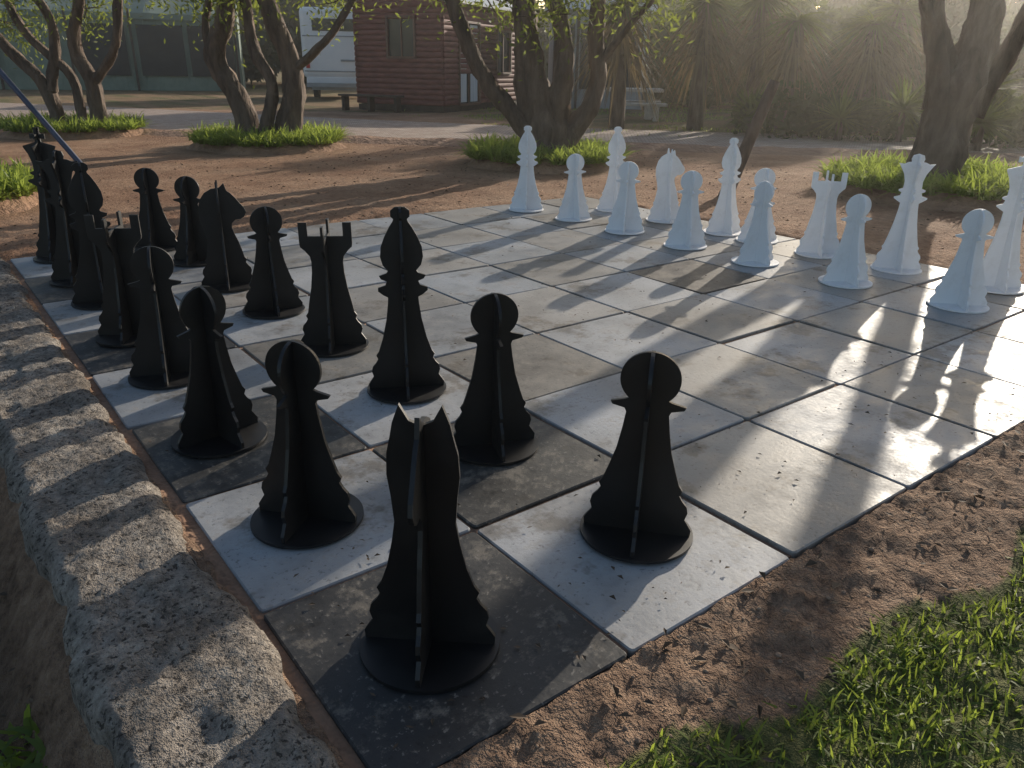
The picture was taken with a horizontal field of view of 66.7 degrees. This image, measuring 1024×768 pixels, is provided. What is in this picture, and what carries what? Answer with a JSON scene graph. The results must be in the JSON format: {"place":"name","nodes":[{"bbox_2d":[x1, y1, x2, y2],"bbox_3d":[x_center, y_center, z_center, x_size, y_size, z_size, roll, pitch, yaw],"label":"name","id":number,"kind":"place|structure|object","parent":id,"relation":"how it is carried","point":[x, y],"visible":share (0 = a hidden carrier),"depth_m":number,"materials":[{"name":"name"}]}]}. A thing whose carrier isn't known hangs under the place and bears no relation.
{"place":"outdoors","nodes":[
{"label":"outdoors","id":0,"kind":"place"},
{"bbox_2d":[0,72,1023,767],"bbox_3d":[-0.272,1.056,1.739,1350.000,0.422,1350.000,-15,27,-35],"label":"ground","id":1,"kind":"structure","parent":0,"point":[588,730],"depth_m":2.42,"materials":[{"name":"brown soil"}]},
{"bbox_2d":[0,152,38,214],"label":"planter bed","id":2,"kind":"object","parent":1,"relation":"on","point":[18,191],"visible":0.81,"depth_m":8.05,"materials":[{"name":"green plant"}]},
{"bbox_2d":[0,703,47,767],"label":"weeds","id":3,"kind":"object","parent":1,"relation":"on","point":[14,760],"visible":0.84,"depth_m":2.05,"materials":[{"name":"green plant"}]},
{"bbox_2d":[0,68,81,161],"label":"leaning blue pole","id":4,"kind":"object","parent":1,"relation":"on","point":[38,115],"visible":0.9,"depth_m":11.27,"materials":[{"name":"metal"}]},
{"bbox_2d":[0,107,151,139],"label":"planter bed","id":5,"kind":"object","parent":1,"relation":"on","point":[114,126],"visible":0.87,"depth_m":15.27,"materials":[{"name":"green plant"}]},
{"bbox_2d":[0,0,202,123],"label":"gnarled tree","id":6,"kind":"object","parent":5,"relation":"in","point":[47,85],"visible":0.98,"depth_m":15.57,"materials":[{"name":"green plant"}]},
{"bbox_2d":[0,0,245,90],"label":"canvas tent","id":7,"kind":"object","parent":1,"relation":"on","point":[147,59],"visible":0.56,"depth_m":37.08,"materials":[{"name":"fabric"}]},
{"bbox_2d":[81,23,235,76],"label":"mesh windows","id":8,"kind":"structure","parent":7,"relation":"in","point":[158,58],"depth_m":37.19,"materials":[{"name":"black metal"}]},
{"bbox_2d":[0,257,339,767],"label":"concrete kerb","id":9,"kind":"structure","parent":1,"relation":"on","point":[171,651],"depth_m":2.22,"materials":[{"name":"grey concrete"}]},
{"bbox_2d":[171,119,356,155],"bbox_3d":[-4.477,-4.565,14.241,3.312,0.576,3.367,-15,27,-35],"label":"planter bed","id":10,"kind":"object","parent":1,"relation":"on","point":[229,140],"visible":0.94,"depth_m":13.36,"materials":[{"name":"green plant"}]},
{"bbox_2d":[119,0,462,133],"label":"gnarled tree","id":11,"kind":"object","parent":10,"relation":"in","point":[217,35],"visible":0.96,"depth_m":13.65,"materials":[{"name":"brown plant"}]},
{"bbox_2d":[299,7,356,96],"bbox_3d":[-7.442,-14.119,33.366,2.475,3.450,4.762,-1,22,-5],"label":"caravan","id":12,"kind":"object","parent":1,"relation":"on","point":[330,67],"visible":0.45,"depth_m":31.42,"materials":[{"name":"grey paint"}]},
{"bbox_2d":[311,18,353,30],"bbox_3d":[-7.144,-14.319,31.000,1.650,0.450,0.037,-1,22,-5],"label":"rear window","id":13,"kind":"structure","parent":12,"relation":"in","point":[348,24],"depth_m":30.98,"materials":[{"name":"grey glass"}]},
{"bbox_2d":[338,93,403,112],"bbox_3d":[-4.541,-9.055,25.068,2.250,0.510,0.375,10,24,20],"label":"wooden bench","id":14,"kind":"object","parent":1,"relation":"on","point":[370,102],"visible":1,"depth_m":24.95,"materials":[{"name":"brown wood"}]},
{"bbox_2d":[341,0,516,112],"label":"log cabin","id":15,"kind":"object","parent":1,"relation":"on","point":[415,68],"visible":0.73,"depth_m":25.18,"materials":[{"name":"brown wood"}]},
{"bbox_2d":[385,15,511,105],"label":"window frames","id":16,"kind":"structure","parent":15,"relation":"in","point":[386,16],"depth_m":25.62,"materials":[{"name":"white wood"}]},
{"bbox_2d":[388,19,508,102],"bbox_3d":[-1.517,-11.053,26.750,5.729,2.550,1.443,-22,32,-44],"label":"window glass","id":17,"kind":"structure","parent":15,"relation":"in","point":[393,24],"depth_m":24.90,"materials":[{"name":"grey glass"}]},
{"bbox_2d":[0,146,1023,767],"bbox_3d":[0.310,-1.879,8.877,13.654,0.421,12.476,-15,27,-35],"label":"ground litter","id":18,"kind":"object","parent":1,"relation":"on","point":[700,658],"visible":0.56,"depth_m":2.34,"materials":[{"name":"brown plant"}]},
{"bbox_2d":[5,197,1023,767],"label":"chess board","id":19,"kind":"object","parent":1,"relation":"on","point":[803,345],"visible":0.56,"depth_m":3.44,"materials":[{"name":"stone"}]},
{"bbox_2d":[23,127,55,262],"bbox_3d":[-3.512,-1.435,5.892,0.378,0.972,0.378,-1,22,-6],"label":"black chess king","id":20,"kind":"object","parent":19,"relation":"on","point":[37,150],"visible":0.62,"depth_m":5.87,"materials":[{"name":"paint"}]},
{"bbox_2d":[36,150,79,287],"bbox_3d":[-3.030,-1.139,5.304,0.378,0.886,0.378,-4,23,-12],"label":"black chess queen","id":21,"kind":"object","parent":19,"relation":"on","point":[56,166],"visible":0.56,"depth_m":5.29,"materials":[{"name":"paint"}]},
{"bbox_2d":[67,162,110,309],"bbox_3d":[-2.614,-0.932,4.841,0.378,0.868,0.378,-10,25,-26],"label":"black chess bishop","id":22,"kind":"object","parent":19,"relation":"on","point":[84,194],"visible":0.73,"depth_m":4.83,"materials":[{"name":"paint"}]},
{"bbox_2d":[83,211,141,346],"bbox_3d":[-2.140,-0.586,4.268,0.378,0.680,0.378,-2,23,-7],"label":"black chess rook","id":23,"kind":"object","parent":19,"relation":"on","point":[119,318],"visible":0.77,"depth_m":4.24,"materials":[{"name":"paint"}]},
{"bbox_2d":[133,168,176,251],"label":"black chess pawn","id":24,"kind":"object","parent":19,"relation":"on","point":[155,227],"visible":0.83,"depth_m":6.33,"materials":[{"name":"paint"}]},
{"bbox_2d":[127,246,189,389],"bbox_3d":[-1.694,-0.342,3.739,0.378,0.646,0.378,-6,23,-16],"label":"black chess pawn","id":25,"kind":"object","parent":19,"relation":"on","point":[160,357],"visible":0.88,"depth_m":3.74,"materials":[{"name":"paint"}]},
{"bbox_2d":[173,176,207,266],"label":"black chess pawn","id":26,"kind":"object","parent":19,"relation":"on","point":[191,246],"visible":0.82,"depth_m":5.91,"materials":[{"name":"paint"}]},
{"bbox_2d":[170,286,266,458],"bbox_3d":[-1.208,-0.077,3.114,0.378,0.646,0.378,19,28,36],"label":"black chess pawn","id":27,"kind":"object","parent":19,"relation":"on","point":[219,419],"visible":1,"depth_m":3.11,"materials":[{"name":"paint"}]},
{"bbox_2d":[198,180,251,292],"bbox_3d":[-1.967,-1.015,5.285,0.378,0.708,0.378,-6,23,-16],"label":"black chess knight","id":28,"kind":"object","parent":19,"relation":"on","point":[221,210],"visible":0.83,"depth_m":5.28,"materials":[{"name":"paint"}]},
{"bbox_2d":[242,206,304,318],"bbox_3d":[-1.489,-0.764,4.776,0.378,0.646,0.378,-9,24,-24],"label":"black chess pawn","id":29,"kind":"object","parent":19,"relation":"on","point":[272,292],"visible":1,"depth_m":4.78,"materials":[{"name":"paint"}]},
{"bbox_2d":[250,339,363,549],"bbox_3d":[-0.697,0.163,2.553,0.378,0.646,0.378,6,23,11],"label":"black chess pawn","id":30,"kind":"object","parent":19,"relation":"on","point":[308,500],"visible":1,"depth_m":2.55,"materials":[{"name":"paint"}]},
{"bbox_2d":[297,218,368,357],"bbox_3d":[-0.980,-0.526,4.174,0.378,0.679,0.378,-2,23,-5],"label":"black chess rook","id":31,"kind":"object","parent":19,"relation":"on","point":[332,327],"visible":0.89,"depth_m":4.18,"materials":[{"name":"paint"}]},
{"bbox_2d":[367,206,445,403],"bbox_3d":[-0.501,-0.379,3.589,0.378,0.868,0.378,-3,23,-9],"label":"black chess bishop","id":32,"kind":"object","parent":19,"relation":"on","point":[406,368],"visible":1,"depth_m":3.62,"materials":[{"name":"paint"}]},
{"bbox_2d":[359,403,499,694],"bbox_3d":[-0.219,0.375,1.976,0.378,0.708,0.378,2,23,4],"label":"black chess knight","id":33,"kind":"object","parent":19,"relation":"on","point":[431,627],"visible":1,"depth_m":1.99,"materials":[{"name":"paint"}]},
{"bbox_2d":[453,293,537,465],"bbox_3d":[-0.073,-0.049,3.096,0.378,0.646,0.378,-5,23,-15],"label":"black chess pawn","id":34,"kind":"object","parent":19,"relation":"on","point":[492,427],"visible":0.96,"depth_m":3.10,"materials":[{"name":"paint"}]},
{"bbox_2d":[509,126,542,212],"bbox_3d":[0.160,-2.299,8.294,0.378,0.868,0.378,2,22,2],"label":"white chess bishop","id":35,"kind":"object","parent":19,"relation":"on","point":[526,198],"visible":1,"depth_m":8.32,"materials":[{"name":"paint"}]},
{"bbox_2d":[70,199,1023,749],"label":"fallen leaves","id":36,"kind":"object","parent":19,"relation":"on","point":[574,495],"visible":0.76,"depth_m":2.56,"materials":[{"name":"brown plant"}]},
{"bbox_2d":[555,154,591,221],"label":"white chess pawn","id":37,"kind":"object","parent":19,"relation":"on","point":[573,207],"visible":1,"depth_m":7.88,"materials":[{"name":"paint"}]},
{"bbox_2d":[596,127,625,211],"bbox_3d":[1.119,-2.322,8.391,0.378,0.868,0.378,-2,23,-7],"label":"white chess bishop","id":38,"kind":"object","parent":19,"relation":"on","point":[616,157],"visible":0.77,"depth_m":8.37,"materials":[{"name":"paint"}]},
{"bbox_2d":[605,161,644,234],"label":"white chess pawn","id":39,"kind":"object","parent":19,"relation":"on","point":[624,218],"visible":1,"depth_m":7.33,"materials":[{"name":"paint"}]},
{"bbox_2d":[580,350,692,564],"bbox_3d":[0.427,0.200,2.511,0.378,0.646,0.378,6,22,11],"label":"black chess pawn","id":40,"kind":"object","parent":19,"relation":"on","point":[636,513],"visible":1,"depth_m":2.53,"materials":[{"name":"paint"}]},
{"bbox_2d":[646,148,684,223],"bbox_3d":[1.574,-2.015,7.875,0.378,0.708,0.378,-3,23,-9],"label":"white chess knight","id":41,"kind":"object","parent":19,"relation":"on","point":[664,209],"visible":0.81,"depth_m":7.86,"materials":[{"name":"paint"}]},
{"bbox_2d":[664,170,706,249],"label":"white chess pawn","id":42,"kind":"object","parent":19,"relation":"on","point":[686,231],"visible":1,"depth_m":6.76,"materials":[{"name":"paint"}]},
{"bbox_2d":[703,138,740,235],"bbox_3d":[2.033,-1.856,7.298,0.378,0.868,0.378,-4,23,-12],"label":"white chess bishop","id":43,"kind":"object","parent":19,"relation":"on","point":[724,220],"visible":0.94,"depth_m":7.31,"materials":[{"name":"paint"}]},
{"bbox_2d":[731,181,778,266],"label":"white chess pawn","id":44,"kind":"object","parent":19,"relation":"on","point":[756,249],"visible":1,"depth_m":6.20,"materials":[{"name":"paint"}]},
{"bbox_2d":[736,168,777,243],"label":"white chess pawn","id":45,"kind":"object","parent":19,"relation":"on","point":[764,174],"visible":0.51,"depth_m":7.04,"materials":[{"name":"paint"}]},
{"bbox_2d":[794,170,847,258],"bbox_3d":[2.621,-1.429,6.532,0.378,0.680,0.378,5,23,9],"label":"white chess rook","id":46,"kind":"object","parent":19,"relation":"on","point":[819,239],"visible":0.93,"depth_m":6.53,"materials":[{"name":"paint"}]},
{"bbox_2d":[818,194,872,288],"bbox_3d":[2.479,-1.055,5.659,0.378,0.646,0.378,-2,23,-7],"label":"white chess pawn","id":47,"kind":"object","parent":19,"relation":"on","point":[847,267],"visible":1,"depth_m":5.66,"materials":[{"name":"paint"}]},
{"bbox_2d":[870,154,935,274],"bbox_3d":[3.061,-1.323,6.023,0.378,0.886,0.378,6,22,11],"label":"white chess queen","id":48,"kind":"object","parent":19,"relation":"on","point":[897,253],"visible":1,"depth_m":6.04,"materials":[{"name":"paint"}]},
{"bbox_2d":[926,209,993,313],"bbox_3d":[3.017,-0.830,5.134,0.378,0.646,0.378,5,23,9],"label":"white chess pawn","id":49,"kind":"object","parent":19,"relation":"on","point":[960,288],"visible":1,"depth_m":5.14,"materials":[{"name":"paint"}]},
{"bbox_2d":[983,157,1023,294],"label":"white chess king","id":50,"kind":"object","parent":19,"relation":"on","point":[1002,271],"visible":0.84,"depth_m":5.55,"materials":[{"name":"paint"}]},
{"bbox_2d":[453,131,644,173],"bbox_3d":[0.573,-3.754,12.501,3.168,0.580,3.070,-2,23,-8],"label":"planter bed","id":51,"kind":"object","parent":1,"relation":"on","point":[493,153],"visible":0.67,"depth_m":11.70,"materials":[{"name":"green plant"}]},
{"bbox_2d":[382,0,721,151],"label":"gnarled tree","id":52,"kind":"object","parent":51,"relation":"in","point":[542,108],"visible":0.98,"depth_m":11.86,"materials":[{"name":"brown plant"}]},
{"bbox_2d":[141,128,1023,160],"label":"earth edging","id":53,"kind":"object","parent":1,"relation":"on","point":[765,150],"visible":0.35,"depth_m":14.94,"materials":[{"name":"soil"}]},
{"bbox_2d":[545,0,657,109],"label":"grey shed","id":54,"kind":"structure","parent":1,"relation":"on","point":[578,48],"depth_m":28.27,"materials":[{"name":"paint"}]},
{"bbox_2d":[572,0,684,130],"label":"palm tree","id":55,"kind":"object","parent":1,"relation":"on","point":[620,57],"visible":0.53,"depth_m":18.75,"materials":[{"name":"green plant"}]},
{"bbox_2d":[236,0,1023,91],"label":"distant trees","id":56,"kind":"object","parent":1,"relation":"on","point":[270,55],"visible":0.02,"depth_m":45.52,"materials":[{"name":"green plant"}]},
{"bbox_2d":[606,87,667,120],"bbox_3d":[3.706,-8.460,23.463,1.725,0.874,2.062,2,22,3],"label":"concrete picnic table","id":57,"kind":"object","parent":1,"relation":"on","point":[648,114],"visible":0.51,"depth_m":22.88,"materials":[{"name":"grey concrete"}]},
{"bbox_2d":[404,102,913,140],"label":"rough grass","id":58,"kind":"structure","parent":1,"relation":"on","point":[666,109],"depth_m":24.07,"materials":[{"name":"green plant"}]},
{"bbox_2d":[642,0,761,131],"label":"palm tree","id":59,"kind":"object","parent":1,"relation":"on","point":[705,33],"visible":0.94,"depth_m":19.11,"materials":[{"name":"green plant"}]},
{"bbox_2d":[717,79,779,196],"bbox_3d":[2.840,-2.901,9.393,0.588,1.458,0.172,2,22,2],"label":"wooden post","id":60,"kind":"object","parent":1,"relation":"on","point":[754,129],"visible":0.58,"depth_m":9.27,"materials":[{"name":"brown wood"}]},
{"bbox_2d":[721,86,783,133],"bbox_3d":[5.682,-6.501,18.474,1.739,1.272,1.832,-15,27,-35],"label":"yucca plant","id":61,"kind":"object","parent":1,"relation":"on","point":[751,100],"visible":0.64,"depth_m":18.38,"materials":[{"name":"green plant"}]},
{"bbox_2d":[495,451,1021,764],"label":"dirt clods","id":62,"kind":"object","parent":1,"relation":"on","point":[637,740],"visible":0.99,"depth_m":2.20,"materials":[{"name":"brown soil"}]},
{"bbox_2d":[706,0,818,124],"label":"palm tree","id":63,"kind":"object","parent":1,"relation":"on","point":[764,6],"visible":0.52,"depth_m":20.38,"materials":[{"name":"green plant"}]},
{"bbox_2d":[713,7,850,132],"bbox_3d":[6.915,-7.489,19.370,3.234,3.361,3.147,-5,23,-15],"label":"palm tree","id":64,"kind":"object","parent":1,"relation":"on","point":[788,63],"visible":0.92,"depth_m":18.76,"materials":[{"name":"green plant"}]},
{"bbox_2d":[646,0,1023,108],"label":"shrubbery","id":65,"kind":"object","parent":1,"relation":"on","point":[956,17],"visible":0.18,"depth_m":29.20,"materials":[{"name":"green plant"}]},
{"bbox_2d":[802,87,877,139],"bbox_3d":[7.410,-6.024,17.405,1.704,1.259,1.947,9,24,19],"label":"yucca plant","id":66,"kind":"object","parent":1,"relation":"on","point":[841,112],"visible":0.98,"depth_m":17.31,"materials":[{"name":"green plant"}]},
{"bbox_2d":[813,10,925,133],"bbox_3d":[9.061,-7.782,19.866,3.346,3.125,3.249,9,24,19],"label":"palm tree","id":67,"kind":"object","parent":1,"relation":"on","point":[874,48],"visible":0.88,"depth_m":19.39,"materials":[{"name":"green plant"}]},
{"bbox_2d":[731,77,1023,148],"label":"bushes","id":68,"kind":"object","parent":1,"relation":"on","point":[795,117],"visible":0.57,"depth_m":17.93,"materials":[{"name":"green plant"}]},
{"bbox_2d":[856,74,924,141],"bbox_3d":[8.696,-6.110,17.269,1.994,1.560,2.025,-15,27,-35],"label":"yucca plant","id":69,"kind":"object","parent":1,"relation":"on","point":[904,104],"visible":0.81,"depth_m":17.14,"materials":[{"name":"green plant"}]},
{"bbox_2d":[837,0,952,126],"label":"palm tree","id":70,"kind":"object","parent":1,"relation":"on","point":[910,10],"visible":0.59,"depth_m":20.68,"materials":[{"name":"green plant"}]},
{"bbox_2d":[805,147,1022,214],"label":"planter bed","id":71,"kind":"object","parent":1,"relation":"on","point":[974,186],"visible":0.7,"depth_m":9.48,"materials":[{"name":"green plant"}]},
{"bbox_2d":[903,0,1023,179],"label":"gnarled tree","id":72,"kind":"object","parent":71,"relation":"in","point":[967,73],"visible":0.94,"depth_m":9.68,"materials":[{"name":"brown plant"}]},
{"bbox_2d":[971,86,1023,150],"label":"yucca plant","id":73,"kind":"object","parent":1,"relation":"on","point":[981,126],"visible":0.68,"depth_m":15.35,"materials":[{"name":"green plant"}]},
{"bbox_2d":[971,64,1023,142],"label":"yucca plant","id":74,"kind":"object","parent":1,"relation":"on","point":[1002,87],"visible":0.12,"depth_m":16.81,"materials":[{"name":"green plant"}]},
{"bbox_2d":[0,103,1023,153],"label":"brick path","id":75,"kind":"structure","parent":0,"point":[162,119],"depth_m":18.25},
{"bbox_2d":[536,0,819,8],"label":"sky","id":76,"kind":"structure","parent":0,"point":[543,3],"materials":[{"name":"white"}]},
{"bbox_2d":[604,506,1023,767],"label":"lawn grass","id":77,"kind":"structure","parent":0,"point":[909,706],"depth_m":1.94,"materials":[{"name":"green plant"}]}
]}

